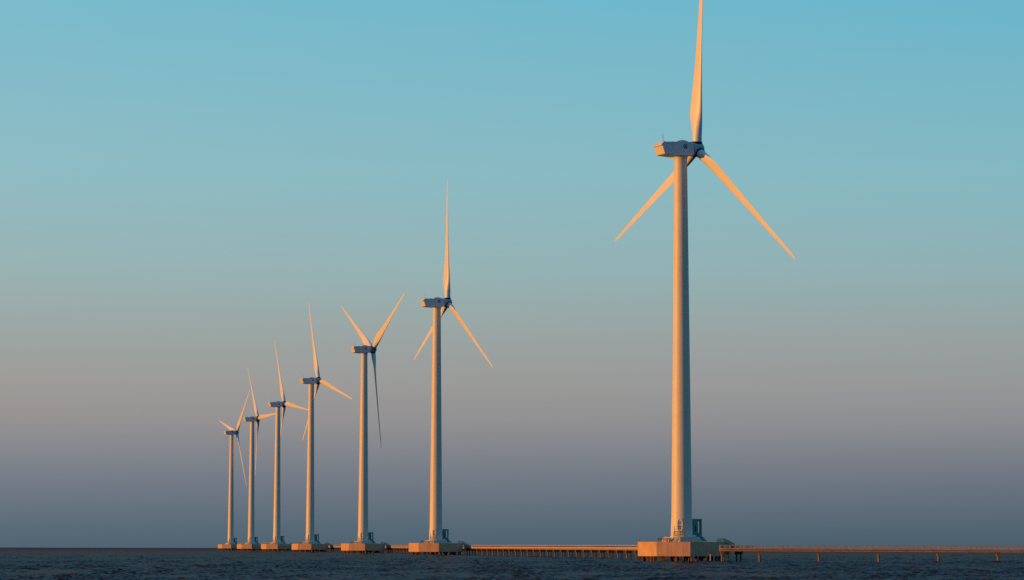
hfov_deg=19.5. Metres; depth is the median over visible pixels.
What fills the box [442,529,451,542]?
electrical cabin
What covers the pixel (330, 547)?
pier walkway
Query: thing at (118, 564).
water
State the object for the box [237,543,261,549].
turbine platform
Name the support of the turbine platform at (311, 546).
in the water
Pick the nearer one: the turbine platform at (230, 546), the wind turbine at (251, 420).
the wind turbine at (251, 420)
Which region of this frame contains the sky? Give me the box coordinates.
[0,0,1023,548]
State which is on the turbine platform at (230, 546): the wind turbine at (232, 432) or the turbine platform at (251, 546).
the wind turbine at (232, 432)
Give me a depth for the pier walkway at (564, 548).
811.20 m
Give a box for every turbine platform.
[218,543,237,549]
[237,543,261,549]
[261,542,291,550]
[292,542,327,551]
[341,541,384,552]
[409,540,462,554]
[638,537,725,561]
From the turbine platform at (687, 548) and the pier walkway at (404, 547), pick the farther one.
the pier walkway at (404, 547)
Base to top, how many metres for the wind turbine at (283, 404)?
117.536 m
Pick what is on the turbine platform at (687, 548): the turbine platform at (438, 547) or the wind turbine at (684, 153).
the wind turbine at (684, 153)
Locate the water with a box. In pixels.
[0,548,1023,579]
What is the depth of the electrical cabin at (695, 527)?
606.00 m
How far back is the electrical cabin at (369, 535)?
1231.39 m
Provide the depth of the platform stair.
605.30 m
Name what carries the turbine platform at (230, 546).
in the water
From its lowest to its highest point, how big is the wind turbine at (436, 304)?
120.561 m
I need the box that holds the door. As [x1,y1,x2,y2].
[694,524,697,534]
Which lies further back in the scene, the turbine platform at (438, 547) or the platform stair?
the turbine platform at (438, 547)
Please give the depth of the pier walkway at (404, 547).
1183.06 m
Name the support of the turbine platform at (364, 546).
in the water
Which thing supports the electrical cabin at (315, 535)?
on the turbine platform at (311, 546)
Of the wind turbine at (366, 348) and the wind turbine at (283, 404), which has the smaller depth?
the wind turbine at (366, 348)
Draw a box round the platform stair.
[717,538,734,547]
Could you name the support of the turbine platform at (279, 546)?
in the water
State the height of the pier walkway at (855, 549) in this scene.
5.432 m
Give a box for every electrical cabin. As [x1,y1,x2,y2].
[314,534,320,543]
[368,532,374,542]
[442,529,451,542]
[692,519,706,540]
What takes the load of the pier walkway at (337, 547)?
in the water
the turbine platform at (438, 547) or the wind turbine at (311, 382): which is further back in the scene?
the wind turbine at (311, 382)
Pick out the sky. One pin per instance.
(180, 180)
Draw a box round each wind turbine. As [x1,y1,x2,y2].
[219,390,249,542]
[243,367,275,542]
[268,340,307,541]
[300,302,351,541]
[342,293,404,540]
[414,180,492,539]
[615,0,794,536]
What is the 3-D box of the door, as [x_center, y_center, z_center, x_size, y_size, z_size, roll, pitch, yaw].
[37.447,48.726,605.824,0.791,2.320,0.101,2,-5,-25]
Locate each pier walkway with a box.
[300,545,333,551]
[332,545,389,552]
[388,545,470,554]
[467,545,753,560]
[719,545,1023,561]

